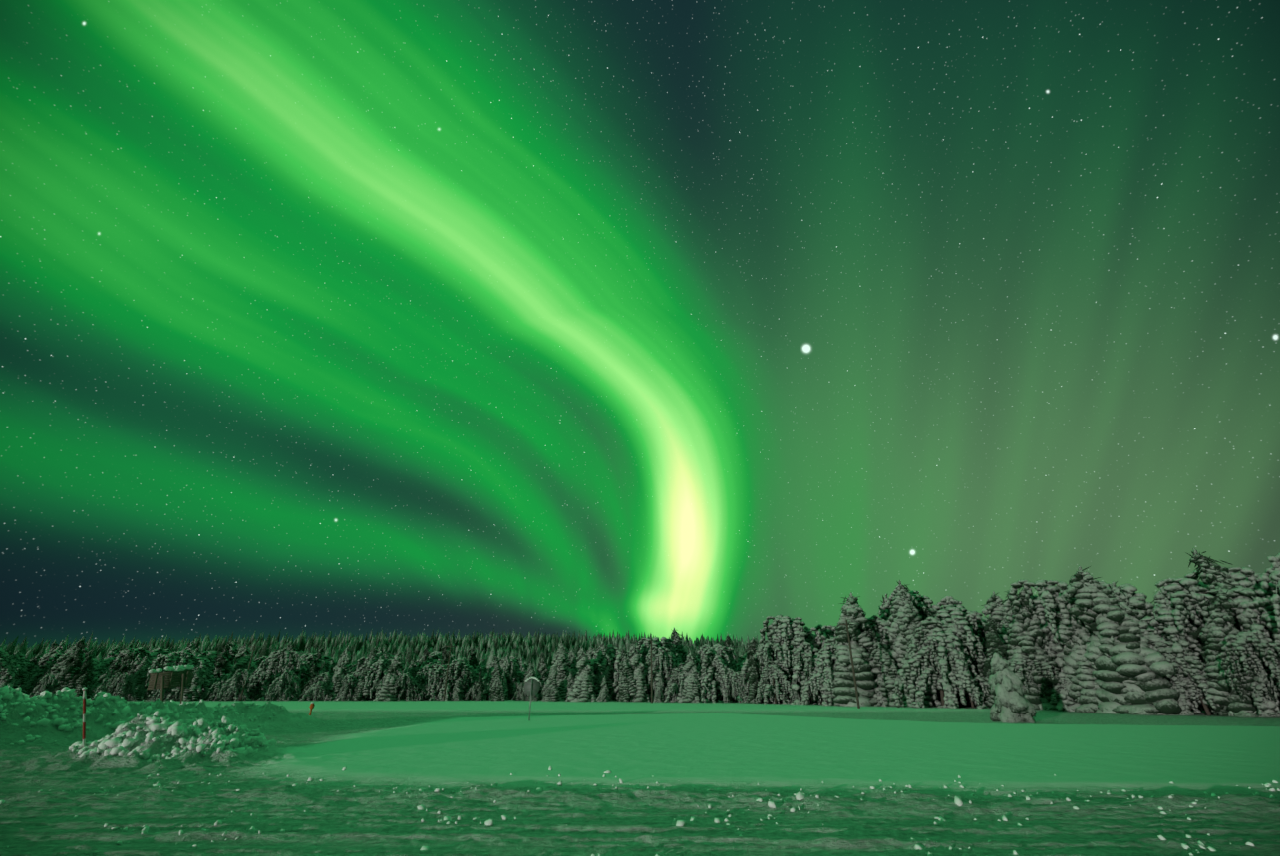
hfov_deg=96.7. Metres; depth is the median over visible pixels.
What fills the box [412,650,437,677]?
tree
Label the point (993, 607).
tree
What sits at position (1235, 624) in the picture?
tree
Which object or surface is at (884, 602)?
tree
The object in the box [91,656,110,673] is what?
tree
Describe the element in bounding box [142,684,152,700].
tree
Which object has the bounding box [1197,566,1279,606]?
tree
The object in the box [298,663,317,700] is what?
tree
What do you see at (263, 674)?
tree
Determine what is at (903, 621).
tree
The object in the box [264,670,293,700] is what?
tree
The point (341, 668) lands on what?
tree
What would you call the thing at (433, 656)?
tree
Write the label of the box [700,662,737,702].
tree
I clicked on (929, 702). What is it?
tree
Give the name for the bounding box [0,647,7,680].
tree
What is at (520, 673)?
tree
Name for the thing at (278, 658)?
tree
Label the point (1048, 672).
tree
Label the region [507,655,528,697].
tree
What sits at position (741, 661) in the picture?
tree
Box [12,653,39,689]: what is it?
tree
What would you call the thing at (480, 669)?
tree
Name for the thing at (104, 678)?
tree
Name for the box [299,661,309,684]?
tree
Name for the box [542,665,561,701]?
tree
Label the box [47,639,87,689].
tree
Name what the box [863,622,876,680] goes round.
tree
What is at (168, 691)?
tree
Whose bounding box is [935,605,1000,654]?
tree
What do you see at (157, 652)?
tree
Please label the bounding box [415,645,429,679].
tree
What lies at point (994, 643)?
tree
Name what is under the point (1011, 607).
tree
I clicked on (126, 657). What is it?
tree
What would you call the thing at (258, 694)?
tree
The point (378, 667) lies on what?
tree
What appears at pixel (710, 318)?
sky
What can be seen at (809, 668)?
tree
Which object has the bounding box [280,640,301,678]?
tree
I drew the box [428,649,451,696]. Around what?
tree
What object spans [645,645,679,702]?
tree
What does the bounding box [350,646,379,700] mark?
tree
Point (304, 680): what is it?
tree
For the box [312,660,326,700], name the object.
tree
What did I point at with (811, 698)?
tree
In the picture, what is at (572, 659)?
tree
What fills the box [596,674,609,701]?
tree
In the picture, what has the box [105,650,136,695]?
tree
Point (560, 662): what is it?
tree
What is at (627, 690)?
tree
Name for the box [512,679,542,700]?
tree
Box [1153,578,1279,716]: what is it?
tree
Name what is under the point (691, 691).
tree
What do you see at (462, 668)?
tree
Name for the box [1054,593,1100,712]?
tree
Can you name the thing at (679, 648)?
tree
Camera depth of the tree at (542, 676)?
81.42 m
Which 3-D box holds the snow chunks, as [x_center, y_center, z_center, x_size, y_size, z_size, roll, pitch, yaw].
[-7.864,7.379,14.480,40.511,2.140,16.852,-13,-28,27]
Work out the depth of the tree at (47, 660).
81.12 m
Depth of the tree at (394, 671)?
75.75 m
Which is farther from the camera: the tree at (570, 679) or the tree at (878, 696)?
the tree at (570, 679)
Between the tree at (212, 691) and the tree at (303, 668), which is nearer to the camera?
the tree at (212, 691)
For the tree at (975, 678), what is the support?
on the snow ground
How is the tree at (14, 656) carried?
on the snow ground
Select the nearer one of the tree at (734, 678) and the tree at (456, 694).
the tree at (734, 678)
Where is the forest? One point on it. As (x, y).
(528, 648)
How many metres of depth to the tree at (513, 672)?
82.39 m
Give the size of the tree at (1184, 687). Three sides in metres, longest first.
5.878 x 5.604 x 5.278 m
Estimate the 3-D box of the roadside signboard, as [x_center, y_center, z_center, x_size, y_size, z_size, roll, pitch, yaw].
[-22.191,13.046,26.611,0.290,3.588,1.824,-15,-22,38]
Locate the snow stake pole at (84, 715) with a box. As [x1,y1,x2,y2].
[81,686,86,747]
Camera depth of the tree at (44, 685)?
74.38 m
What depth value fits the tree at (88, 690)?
77.58 m
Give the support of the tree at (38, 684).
on the snow ground
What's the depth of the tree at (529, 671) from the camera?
82.77 m
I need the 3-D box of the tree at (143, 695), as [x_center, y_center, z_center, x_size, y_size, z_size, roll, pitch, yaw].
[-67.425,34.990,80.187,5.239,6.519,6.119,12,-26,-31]
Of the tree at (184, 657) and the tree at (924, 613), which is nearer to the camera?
the tree at (924, 613)
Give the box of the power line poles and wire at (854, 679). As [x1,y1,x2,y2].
[239,620,860,708]
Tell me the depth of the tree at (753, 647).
72.70 m
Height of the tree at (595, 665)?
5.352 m
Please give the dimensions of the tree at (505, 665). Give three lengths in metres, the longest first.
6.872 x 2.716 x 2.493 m
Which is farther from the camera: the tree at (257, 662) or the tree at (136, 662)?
the tree at (257, 662)
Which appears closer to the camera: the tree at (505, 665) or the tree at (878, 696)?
the tree at (878, 696)
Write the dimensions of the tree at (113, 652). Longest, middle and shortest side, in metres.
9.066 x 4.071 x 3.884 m
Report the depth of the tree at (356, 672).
80.31 m
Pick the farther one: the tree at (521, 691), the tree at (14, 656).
the tree at (14, 656)
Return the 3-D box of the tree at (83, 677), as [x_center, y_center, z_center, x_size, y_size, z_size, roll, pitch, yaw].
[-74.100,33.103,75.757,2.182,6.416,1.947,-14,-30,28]
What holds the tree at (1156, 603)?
on the snow ground
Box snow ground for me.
[0,650,1279,855]
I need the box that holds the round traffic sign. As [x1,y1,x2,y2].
[524,676,540,720]
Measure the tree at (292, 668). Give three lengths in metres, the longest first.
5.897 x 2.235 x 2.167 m
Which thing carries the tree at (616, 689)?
on the snow ground
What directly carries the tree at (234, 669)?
on the snow ground
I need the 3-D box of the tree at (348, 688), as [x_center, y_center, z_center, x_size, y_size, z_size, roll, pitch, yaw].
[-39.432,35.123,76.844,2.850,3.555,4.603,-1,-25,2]
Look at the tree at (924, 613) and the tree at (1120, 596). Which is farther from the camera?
the tree at (924, 613)
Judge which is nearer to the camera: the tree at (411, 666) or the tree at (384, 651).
the tree at (384, 651)
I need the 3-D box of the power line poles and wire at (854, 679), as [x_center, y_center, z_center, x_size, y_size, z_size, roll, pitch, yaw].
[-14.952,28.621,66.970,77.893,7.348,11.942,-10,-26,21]
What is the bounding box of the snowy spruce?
[987,652,1036,723]
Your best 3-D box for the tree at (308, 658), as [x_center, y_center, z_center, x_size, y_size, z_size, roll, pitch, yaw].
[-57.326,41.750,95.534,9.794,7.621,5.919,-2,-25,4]
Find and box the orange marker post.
[309,701,315,715]
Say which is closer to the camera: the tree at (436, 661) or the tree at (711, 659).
the tree at (711, 659)
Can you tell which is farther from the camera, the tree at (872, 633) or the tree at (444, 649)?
the tree at (444, 649)
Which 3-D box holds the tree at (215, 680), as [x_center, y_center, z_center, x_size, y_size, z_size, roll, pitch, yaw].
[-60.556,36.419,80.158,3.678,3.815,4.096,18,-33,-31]
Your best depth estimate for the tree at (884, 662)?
54.06 m
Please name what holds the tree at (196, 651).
on the snow ground
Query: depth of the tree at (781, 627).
65.14 m
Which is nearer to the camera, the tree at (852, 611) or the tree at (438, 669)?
the tree at (852, 611)
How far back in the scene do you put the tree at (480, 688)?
76.47 m
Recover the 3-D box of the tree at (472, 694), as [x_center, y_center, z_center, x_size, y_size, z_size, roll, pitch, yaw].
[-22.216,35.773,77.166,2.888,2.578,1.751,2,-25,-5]
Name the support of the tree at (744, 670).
on the snow ground
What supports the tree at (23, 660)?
on the snow ground
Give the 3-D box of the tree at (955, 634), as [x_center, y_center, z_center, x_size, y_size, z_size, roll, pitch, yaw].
[27.354,21.162,52.250,9.463,8.461,8.103,16,-27,-29]
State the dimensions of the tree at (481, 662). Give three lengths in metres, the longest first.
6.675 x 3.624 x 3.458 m
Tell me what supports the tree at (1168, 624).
on the snow ground
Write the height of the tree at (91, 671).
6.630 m
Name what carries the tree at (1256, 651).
on the snow ground
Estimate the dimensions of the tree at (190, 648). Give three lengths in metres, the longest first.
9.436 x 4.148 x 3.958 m
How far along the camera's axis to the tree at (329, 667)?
91.57 m
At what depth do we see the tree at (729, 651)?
73.40 m
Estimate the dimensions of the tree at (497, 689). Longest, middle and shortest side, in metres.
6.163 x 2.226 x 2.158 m
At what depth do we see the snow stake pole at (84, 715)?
13.93 m
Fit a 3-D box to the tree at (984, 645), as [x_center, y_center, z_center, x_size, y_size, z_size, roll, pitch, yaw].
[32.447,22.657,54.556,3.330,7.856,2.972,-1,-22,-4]
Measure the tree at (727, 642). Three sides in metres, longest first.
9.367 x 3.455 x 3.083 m
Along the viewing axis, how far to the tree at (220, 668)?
84.61 m
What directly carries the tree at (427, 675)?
on the snow ground
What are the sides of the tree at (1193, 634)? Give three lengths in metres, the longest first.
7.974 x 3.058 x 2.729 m
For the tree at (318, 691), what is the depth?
76.92 m
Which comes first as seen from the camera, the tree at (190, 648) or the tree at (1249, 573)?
the tree at (1249, 573)
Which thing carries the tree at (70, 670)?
on the snow ground
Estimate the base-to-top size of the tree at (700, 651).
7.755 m
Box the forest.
[0,628,758,675]
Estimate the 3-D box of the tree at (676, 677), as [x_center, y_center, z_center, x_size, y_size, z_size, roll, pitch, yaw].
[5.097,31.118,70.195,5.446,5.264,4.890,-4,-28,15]
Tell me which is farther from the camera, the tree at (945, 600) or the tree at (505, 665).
the tree at (505, 665)
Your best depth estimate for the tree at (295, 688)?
77.56 m
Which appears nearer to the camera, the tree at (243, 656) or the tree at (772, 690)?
the tree at (772, 690)
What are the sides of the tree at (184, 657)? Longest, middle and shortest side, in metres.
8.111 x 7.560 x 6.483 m
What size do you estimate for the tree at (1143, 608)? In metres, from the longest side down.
12.471 x 11.622 x 10.752 m
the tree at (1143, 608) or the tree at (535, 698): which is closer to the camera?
the tree at (1143, 608)
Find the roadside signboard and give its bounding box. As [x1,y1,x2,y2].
[146,664,194,703]
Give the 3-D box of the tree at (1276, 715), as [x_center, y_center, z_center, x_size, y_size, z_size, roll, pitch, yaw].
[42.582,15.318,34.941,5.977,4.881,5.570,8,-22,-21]
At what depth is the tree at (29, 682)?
78.33 m
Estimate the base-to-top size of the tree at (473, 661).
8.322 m
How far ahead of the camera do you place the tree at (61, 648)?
86.86 m
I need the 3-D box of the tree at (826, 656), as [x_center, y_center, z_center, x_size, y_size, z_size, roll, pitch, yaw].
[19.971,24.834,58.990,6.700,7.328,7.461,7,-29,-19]
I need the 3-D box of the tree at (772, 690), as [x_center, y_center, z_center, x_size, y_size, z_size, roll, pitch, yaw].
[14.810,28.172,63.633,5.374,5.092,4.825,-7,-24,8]
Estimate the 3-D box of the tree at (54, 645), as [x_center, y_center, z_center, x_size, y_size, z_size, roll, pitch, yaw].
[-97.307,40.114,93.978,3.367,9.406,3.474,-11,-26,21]
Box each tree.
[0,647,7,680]
[0,658,17,688]
[0,659,23,675]
[5,651,28,673]
[7,649,20,661]
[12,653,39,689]
[20,665,45,696]
[26,649,63,693]
[28,672,56,697]
[29,669,50,697]
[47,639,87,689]
[47,640,58,652]
[48,639,66,667]
[51,637,86,693]
[52,669,91,697]
[71,650,93,696]
[78,652,96,687]
[86,660,118,698]
[88,644,132,691]
[88,665,110,700]
[89,646,153,687]
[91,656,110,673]
[103,644,119,658]
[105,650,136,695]
[105,671,137,700]
[110,651,130,682]
[123,653,150,700]
[125,651,142,674]
[138,652,181,700]
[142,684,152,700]
[143,678,176,701]
[144,649,215,701]
[147,646,172,665]
[154,650,218,700]
[163,674,185,700]
[182,640,196,652]
[183,664,202,701]
[190,645,202,655]
[198,640,233,699]
[198,672,233,700]
[199,674,218,700]
[213,662,257,699]
[213,676,234,700]
[214,639,238,669]
[216,668,252,700]
[227,669,273,700]
[235,640,254,697]
[235,655,269,667]
[243,647,302,700]
[253,646,290,699]
[254,682,263,700]
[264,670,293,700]
[276,658,298,700]
[277,674,302,700]
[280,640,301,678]
[297,660,315,699]
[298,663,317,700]
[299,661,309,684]
[299,671,330,700]
[300,646,323,683]
[300,652,333,678]
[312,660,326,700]
[320,659,337,672]
[322,644,350,700]
[327,650,393,700]
[336,673,357,700]
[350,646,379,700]
[362,653,392,700]
[371,647,391,699]
[377,649,404,700]
[393,671,417,700]
[403,657,417,676]
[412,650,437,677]
[412,650,453,695]
[413,667,443,700]
[414,659,429,700]
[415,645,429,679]
[416,663,461,700]
[417,658,451,700]
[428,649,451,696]
[439,643,447,658]
[442,656,476,700]
[447,665,487,699]
[450,675,462,700]
[464,681,488,700]
[468,646,477,668]
[474,656,488,680]
[475,671,483,700]
[476,672,493,700]
[486,656,525,699]
[488,658,521,698]
[489,654,506,700]
[490,652,510,700]
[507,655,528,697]
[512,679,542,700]
[512,681,530,700]
[519,660,536,688]
[528,675,539,701]
[536,652,549,699]
[538,685,545,700]
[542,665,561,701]
[544,640,574,700]
[547,665,552,675]
[565,671,574,701]
[567,644,598,701]
[568,647,578,678]
[586,644,595,659]
[588,657,614,699]
[592,643,649,697]
[594,639,616,700]
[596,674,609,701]
[614,674,620,700]
[618,646,636,701]
[628,640,650,701]
[636,637,680,701]
[639,637,676,697]
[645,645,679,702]
[652,676,663,702]
[662,658,701,702]
[670,628,687,662]
[670,651,683,700]
[675,648,703,702]
[694,642,719,696]
[697,644,736,702]
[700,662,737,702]
[704,645,739,701]
[716,634,733,699]
[720,667,748,702]
[730,648,769,702]
[734,643,759,671]
[741,637,763,702]
[744,644,763,703]
[746,640,785,703]
[755,614,826,704]
[755,654,794,703]
[789,677,801,702]
[791,647,829,704]
[801,637,856,705]
[809,636,837,704]
[815,624,837,641]
[818,615,895,702]
[825,592,882,706]
[858,636,891,706]
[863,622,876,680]
[871,641,903,706]
[877,590,983,639]
[877,593,892,648]
[885,580,941,700]
[892,612,1002,708]
[899,630,941,707]
[919,602,934,626]
[922,636,989,708]
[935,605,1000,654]
[940,655,984,706]
[966,624,986,675]
[980,591,1006,627]
[980,615,1007,708]
[998,617,1010,654]
[999,586,1017,623]
[1001,581,1163,685]
[1002,580,1092,711]
[1004,588,1058,710]
[1009,656,1079,710]
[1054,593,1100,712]
[1061,565,1194,715]
[1108,581,1192,710]
[1138,591,1233,712]
[1141,636,1224,715]
[1150,587,1169,619]
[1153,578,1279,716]
[1184,567,1279,605]
[1185,548,1276,712]
[1185,617,1212,714]
[1191,611,1241,712]
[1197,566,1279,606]
[1198,587,1274,717]
[1217,630,1279,716]
[1260,552,1279,628]
[1269,710,1279,717]
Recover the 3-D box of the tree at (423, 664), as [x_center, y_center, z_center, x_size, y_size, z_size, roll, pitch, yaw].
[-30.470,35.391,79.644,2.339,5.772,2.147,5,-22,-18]
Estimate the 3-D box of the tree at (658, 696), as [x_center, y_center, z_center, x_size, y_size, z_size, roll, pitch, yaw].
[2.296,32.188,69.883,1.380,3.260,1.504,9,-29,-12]
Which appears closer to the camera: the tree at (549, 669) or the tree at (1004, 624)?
the tree at (1004, 624)
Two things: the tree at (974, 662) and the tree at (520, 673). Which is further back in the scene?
the tree at (520, 673)
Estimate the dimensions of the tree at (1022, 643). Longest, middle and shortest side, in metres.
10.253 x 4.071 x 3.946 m
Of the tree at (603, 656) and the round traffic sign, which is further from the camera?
the tree at (603, 656)
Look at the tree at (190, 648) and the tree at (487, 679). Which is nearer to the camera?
the tree at (487, 679)
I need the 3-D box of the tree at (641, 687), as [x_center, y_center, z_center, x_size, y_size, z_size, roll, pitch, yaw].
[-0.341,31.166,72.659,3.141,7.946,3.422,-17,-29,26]
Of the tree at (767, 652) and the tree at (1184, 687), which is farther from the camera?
the tree at (767, 652)
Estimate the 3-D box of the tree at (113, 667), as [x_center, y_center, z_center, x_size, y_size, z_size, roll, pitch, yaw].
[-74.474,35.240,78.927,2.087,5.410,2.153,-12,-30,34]
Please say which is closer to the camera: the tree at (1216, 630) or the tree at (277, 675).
the tree at (1216, 630)
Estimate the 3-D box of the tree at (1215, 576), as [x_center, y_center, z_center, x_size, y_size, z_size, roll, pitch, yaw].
[49.495,16.293,46.132,5.514,13.520,5.344,-17,-31,32]
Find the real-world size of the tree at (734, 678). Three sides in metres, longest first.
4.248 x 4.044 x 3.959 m
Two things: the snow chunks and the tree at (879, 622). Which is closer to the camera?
the snow chunks
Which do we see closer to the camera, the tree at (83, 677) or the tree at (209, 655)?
the tree at (83, 677)
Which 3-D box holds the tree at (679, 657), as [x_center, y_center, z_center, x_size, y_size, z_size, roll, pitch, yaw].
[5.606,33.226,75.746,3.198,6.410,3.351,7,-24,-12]
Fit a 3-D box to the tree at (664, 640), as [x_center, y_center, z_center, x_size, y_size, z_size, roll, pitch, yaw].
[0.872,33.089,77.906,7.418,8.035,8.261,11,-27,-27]
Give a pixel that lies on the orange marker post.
(312, 706)
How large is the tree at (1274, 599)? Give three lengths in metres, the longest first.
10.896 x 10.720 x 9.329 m
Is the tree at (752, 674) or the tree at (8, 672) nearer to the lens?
the tree at (752, 674)
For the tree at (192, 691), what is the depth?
75.24 m
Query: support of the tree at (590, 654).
on the snow ground
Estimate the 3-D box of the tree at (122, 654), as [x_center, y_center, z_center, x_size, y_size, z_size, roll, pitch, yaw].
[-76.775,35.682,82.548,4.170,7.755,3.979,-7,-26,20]
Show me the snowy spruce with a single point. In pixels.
(1012, 705)
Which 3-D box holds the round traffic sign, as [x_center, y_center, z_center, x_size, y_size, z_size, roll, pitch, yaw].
[-5.940,14.880,30.965,0.892,2.482,0.145,-2,-25,4]
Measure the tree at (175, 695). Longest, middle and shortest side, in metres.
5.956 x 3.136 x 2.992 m
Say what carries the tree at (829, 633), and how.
on the snow ground
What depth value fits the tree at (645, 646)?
75.46 m
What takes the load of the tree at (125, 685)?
on the snow ground
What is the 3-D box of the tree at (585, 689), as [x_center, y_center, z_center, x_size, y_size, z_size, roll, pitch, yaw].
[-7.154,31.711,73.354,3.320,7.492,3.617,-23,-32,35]
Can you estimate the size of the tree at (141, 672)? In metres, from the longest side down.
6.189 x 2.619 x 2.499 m
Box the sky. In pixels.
[0,0,1279,648]
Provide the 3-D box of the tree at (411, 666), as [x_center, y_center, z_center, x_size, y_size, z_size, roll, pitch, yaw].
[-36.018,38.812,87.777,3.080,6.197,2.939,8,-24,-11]
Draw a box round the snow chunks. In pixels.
[0,684,1279,855]
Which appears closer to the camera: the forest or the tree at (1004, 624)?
the tree at (1004, 624)
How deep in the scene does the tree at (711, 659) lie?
69.08 m
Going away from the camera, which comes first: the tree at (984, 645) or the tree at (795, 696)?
the tree at (984, 645)
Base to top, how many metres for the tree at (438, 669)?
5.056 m
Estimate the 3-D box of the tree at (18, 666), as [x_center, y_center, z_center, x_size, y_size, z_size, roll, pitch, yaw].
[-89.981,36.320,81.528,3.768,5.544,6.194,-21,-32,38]
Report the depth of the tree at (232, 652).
90.80 m
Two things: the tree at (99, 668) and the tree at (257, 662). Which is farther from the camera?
the tree at (257, 662)
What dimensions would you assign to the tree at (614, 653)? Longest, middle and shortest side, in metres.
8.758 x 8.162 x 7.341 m
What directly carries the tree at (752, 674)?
on the snow ground
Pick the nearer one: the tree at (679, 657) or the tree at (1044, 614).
the tree at (1044, 614)
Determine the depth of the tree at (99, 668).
88.21 m
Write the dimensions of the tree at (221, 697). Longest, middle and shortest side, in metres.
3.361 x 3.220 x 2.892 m
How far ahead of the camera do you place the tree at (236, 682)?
75.42 m
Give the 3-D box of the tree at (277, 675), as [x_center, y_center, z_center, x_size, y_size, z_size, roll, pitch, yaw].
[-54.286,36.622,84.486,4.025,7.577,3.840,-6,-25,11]
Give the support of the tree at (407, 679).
on the snow ground
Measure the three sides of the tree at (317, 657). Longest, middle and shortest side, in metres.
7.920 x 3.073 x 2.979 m
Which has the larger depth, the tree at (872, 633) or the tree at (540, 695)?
the tree at (540, 695)
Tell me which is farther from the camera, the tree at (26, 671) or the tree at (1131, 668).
the tree at (26, 671)

